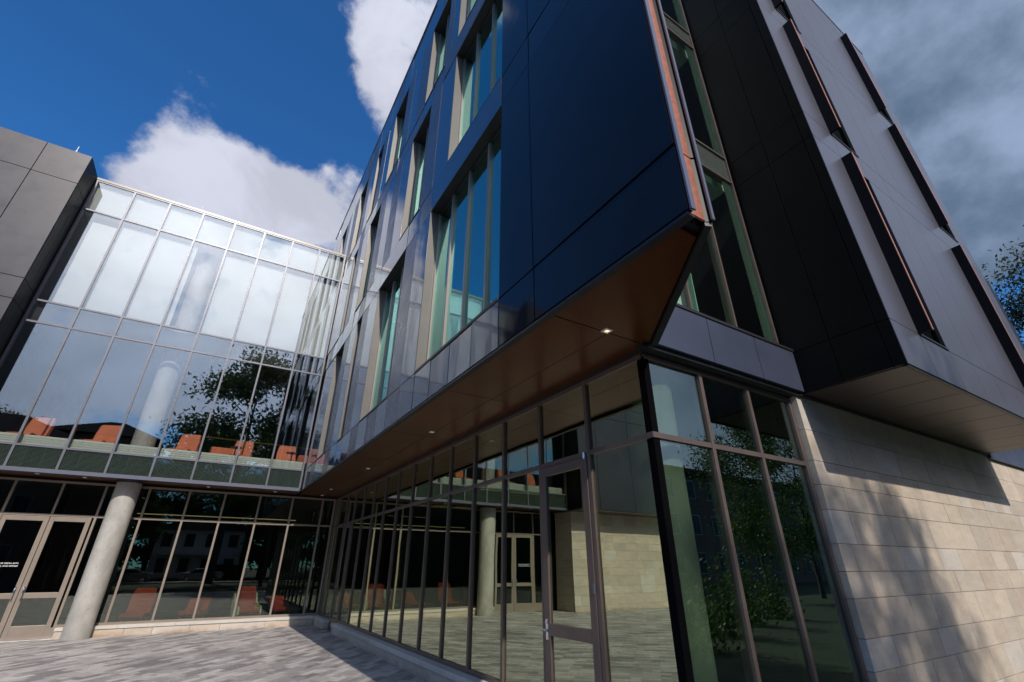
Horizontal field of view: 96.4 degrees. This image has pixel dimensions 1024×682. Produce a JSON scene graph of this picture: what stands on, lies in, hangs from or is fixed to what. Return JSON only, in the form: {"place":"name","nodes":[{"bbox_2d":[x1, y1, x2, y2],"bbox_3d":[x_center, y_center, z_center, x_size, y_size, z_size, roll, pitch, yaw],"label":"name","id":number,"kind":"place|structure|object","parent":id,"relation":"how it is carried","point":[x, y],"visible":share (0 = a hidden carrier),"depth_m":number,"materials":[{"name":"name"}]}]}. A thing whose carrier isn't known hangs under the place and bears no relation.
{"place":"outdoors","nodes":[
{"label":"outdoors","id":0,"kind":"place"},
{"bbox_2d":[0,624,426,681],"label":"courtyard pavement","id":1,"kind":"structure","parent":0,"point":[307,653],"depth_m":8.80,"materials":[{"name":"grey stone"}]},
{"bbox_2d":[0,0,1023,343],"label":"sky","id":2,"kind":"structure","parent":0,"point":[268,115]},
{"label":"ground","id":3,"kind":"structure","parent":0,"visible":0},
{"bbox_2d":[0,0,1023,681],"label":"campus building","id":4,"kind":"structure","parent":3,"relation":"on","point":[632,340],"depth_m":7.55,"materials":[{"name":"glass"}]},
{"bbox_2d":[0,515,49,636],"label":"door","id":5,"kind":"structure","parent":4,"relation":"in","point":[12,596],"depth_m":11.56,"materials":[{"name":"grey metal"}]},
{"bbox_2d":[6,417,55,436],"bbox_3d":[-13.124,2.487,12.445,0.580,1.033,0.750,5,-27,-11],"label":"lounge chair","id":6,"kind":"object","parent":4,"relation":"on","point":[40,426],"visible":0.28,"depth_m":12.77,"materials":[{"name":"orange fabric"}]},
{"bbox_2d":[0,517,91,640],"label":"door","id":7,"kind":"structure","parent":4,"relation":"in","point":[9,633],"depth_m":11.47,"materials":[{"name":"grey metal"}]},
{"bbox_2d":[79,425,120,442],"bbox_3d":[-11.849,2.836,13.153,0.580,1.033,0.750,5,-27,-11],"label":"lounge chair","id":8,"kind":"object","parent":4,"relation":"on","point":[107,433],"visible":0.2,"depth_m":13.46,"materials":[{"name":"orange fabric"}]},
{"bbox_2d":[118,588,157,620],"bbox_3d":[-10.525,7.534,12.866,0.580,1.033,0.750,10,-28,-19],"label":"lounge chair","id":9,"kind":"object","parent":4,"relation":"on","point":[141,604],"visible":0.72,"depth_m":13.09,"materials":[{"name":"red fabric"}]},
{"bbox_2d":[167,434,200,451],"bbox_3d":[-10.131,3.307,14.106,0.580,1.033,0.750,5,-27,-11],"label":"lounge chair","id":10,"kind":"object","parent":4,"relation":"on","point":[187,442],"visible":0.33,"depth_m":14.43,"materials":[{"name":"orange fabric"}]},
{"bbox_2d":[177,598,211,618],"bbox_3d":[-9.406,8.026,13.524,0.580,0.733,0.750,5,-27,-11],"label":"lounge chair","id":11,"kind":"object","parent":4,"relation":"on","point":[202,607],"visible":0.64,"depth_m":13.71,"materials":[{"name":"red fabric"}]},
{"bbox_2d":[209,446,232,454],"bbox_3d":[-9.517,3.875,15.025,0.840,0.820,0.550,15,-30,-28],"label":"bench","id":12,"kind":"object","parent":4,"relation":"on","point":[218,450],"visible":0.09,"depth_m":15.25,"materials":[{"name":"orange fabric"}]},
{"bbox_2d":[230,446,241,454],"bbox_3d":[-8.765,3.666,14.409,0.358,0.650,0.358,15,-30,-28],"label":"side table","id":13,"kind":"object","parent":4,"relation":"on","point":[235,447],"visible":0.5,"depth_m":14.50,"materials":[{"name":"black"}]},
{"bbox_2d":[226,441,253,456],"bbox_3d":[-8.891,3.698,14.900,0.580,1.033,0.750,5,-27,-11],"label":"lounge chair","id":14,"kind":"object","parent":4,"relation":"on","point":[246,450],"visible":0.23,"depth_m":15.24,"materials":[{"name":"orange fabric"}]},
{"bbox_2d":[230,586,261,615],"bbox_3d":[-8.194,8.169,14.155,0.670,1.033,0.780,23,-34,-38],"label":"lounge chair","id":15,"kind":"object","parent":4,"relation":"on","point":[247,603],"visible":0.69,"depth_m":14.32,"materials":[{"name":"red fabric"}]},
{"bbox_2d":[269,595,292,614],"bbox_3d":[-7.450,8.614,14.717,0.580,0.733,0.750,20,-33,-35],"label":"lounge chair","id":16,"kind":"object","parent":4,"relation":"on","point":[280,603],"visible":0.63,"depth_m":14.88,"materials":[{"name":"red fabric"}]},
{"bbox_2d":[276,445,295,460],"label":"lounge chair","id":17,"kind":"object","parent":4,"relation":"on","point":[282,454],"visible":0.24,"depth_m":15.82,"materials":[{"name":"orange fabric"}]},
{"bbox_2d":[286,452,297,460],"bbox_3d":[-7.336,4.031,15.149,0.358,0.650,0.358,15,-30,-28],"label":"side table","id":18,"kind":"object","parent":4,"relation":"on","point":[292,453],"visible":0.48,"depth_m":15.26,"materials":[{"name":"black"}]},
{"bbox_2d":[316,342,344,459],"bbox_3d":[-5.265,1.754,13.630,0.252,3.390,1.270,15,-30,-28],"label":"window","id":19,"kind":"structure","parent":4,"relation":"in","point":[338,359],"depth_m":14.09,"materials":[{"name":"beige"}]},
{"bbox_2d":[328,523,350,630],"bbox_3d":[-4.984,6.761,13.233,0.129,2.753,0.905,15,-30,-28],"label":"door","id":20,"kind":"structure","parent":4,"relation":"in","point":[337,592],"depth_m":13.26,"materials":[{"name":"metal"}]},
{"bbox_2d":[340,226,347,253],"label":"window","id":21,"kind":"structure","parent":4,"relation":"in","point":[344,236],"depth_m":21.32,"materials":[{"name":"beige"}]},
{"bbox_2d":[339,248,358,336],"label":"window","id":22,"kind":"structure","parent":4,"relation":"in","point":[355,258],"depth_m":15.81,"materials":[{"name":"beige"}]},
{"bbox_2d":[337,315,362,441],"bbox_3d":[-4.081,0.908,11.914,0.252,3.390,0.610,15,-30,-28],"label":"window","id":23,"kind":"structure","parent":4,"relation":"in","point":[340,436],"depth_m":12.07,"materials":[{"name":"beige"}]},
{"bbox_2d":[349,179,368,257],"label":"window","id":24,"kind":"structure","parent":4,"relation":"in","point":[359,216],"depth_m":18.58,"materials":[{"name":"beige"}]},
{"bbox_2d":[355,203,381,311],"bbox_3d":[-4.231,-2.536,13.883,0.252,3.310,1.240,15,-30,-28],"label":"window","id":25,"kind":"structure","parent":4,"relation":"in","point":[374,225],"depth_m":14.41,"materials":[{"name":"beige"}]},
{"bbox_2d":[366,145,383,222],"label":"window","id":26,"kind":"structure","parent":4,"relation":"in","point":[381,153],"depth_m":16.70,"materials":[{"name":"beige"}]},
{"bbox_2d":[385,89,408,184],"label":"window","id":27,"kind":"structure","parent":4,"relation":"in","point":[398,130],"depth_m":15.22,"materials":[{"name":"beige"}]},
{"bbox_2d":[359,250,441,422],"bbox_3d":[-2.460,-0.035,9.990,0.752,3.560,2.300,15,-30,-28],"label":"window","id":28,"kind":"structure","parent":4,"relation":"in","point":[377,381],"depth_m":10.28,"materials":[{"name":"teal glass"}]},
{"bbox_2d":[399,105,449,240],"bbox_3d":[-1.961,-3.944,11.016,0.752,3.480,1.640,15,-30,-28],"label":"window","id":29,"kind":"structure","parent":4,"relation":"in","point":[417,163],"depth_m":11.37,"materials":[{"name":"beige"}]},
{"bbox_2d":[425,0,451,103],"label":"window","id":30,"kind":"structure","parent":4,"relation":"in","point":[439,48],"depth_m":12.67,"materials":[{"name":"beige"}]},
{"bbox_2d":[414,104,501,373],"bbox_3d":[-0.548,-1.403,7.217,0.752,3.560,3.070,15,-30,-28],"label":"window","id":31,"kind":"structure","parent":4,"relation":"in","point":[470,203],"depth_m":7.81,"materials":[{"name":"blue glass"}]},
{"bbox_2d":[457,0,476,38],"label":"window","id":32,"kind":"structure","parent":4,"relation":"in","point":[467,6],"depth_m":10.83,"materials":[{"name":"beige"}]},
{"bbox_2d":[447,0,502,162],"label":"window","id":33,"kind":"structure","parent":4,"relation":"in","point":[478,71],"depth_m":9.08,"materials":[{"name":"blue"}]},
{"bbox_2d":[540,452,602,681],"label":"door","id":34,"kind":"structure","parent":4,"relation":"in","point":[572,635],"depth_m":5.17,"materials":[{"name":"brown metal"}]},
{"bbox_2d":[663,0,778,342],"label":"slot window","id":35,"kind":"structure","parent":4,"relation":"in","point":[714,164],"depth_m":7.86,"materials":[{"name":"glass"}]},
{"bbox_2d":[776,0,801,33],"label":"bay window","id":36,"kind":"structure","parent":4,"relation":"in","point":[780,9],"depth_m":10.21,"materials":[{"name":"black metal"}]},
{"bbox_2d":[804,47,858,157],"bbox_3d":[5.727,-4.737,8.777,0.980,3.138,0.315,15,-30,-28],"label":"bay window","id":37,"kind":"structure","parent":4,"relation":"in","point":[836,134],"depth_m":8.66,"materials":[{"name":"black"}]},
{"bbox_2d":[880,108,893,124],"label":"bay window","id":38,"kind":"structure","parent":4,"relation":"in","point":[885,110],"depth_m":12.20,"materials":[{"name":"black metal"}]},
{"bbox_2d":[864,177,948,350],"bbox_3d":[5.727,-1.392,7.128,0.980,3.298,0.315,15,-30,-28],"label":"bay window","id":39,"kind":"structure","parent":4,"relation":"in","point":[927,335],"depth_m":7.04,"materials":[{"name":"black"}]},
{"bbox_2d":[940,224,958,242],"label":"bay window","id":40,"kind":"structure","parent":4,"relation":"in","point":[947,226],"depth_m":10.45,"materials":[{"name":"black metal"}]},
{"bbox_2d":[980,225,1023,344],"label":"plum tree","id":41,"kind":"object","parent":3,"relation":"on","point":[1015,315],"visible":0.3,"depth_m":18.98,"materials":[{"name":"green plant"}]}
]}

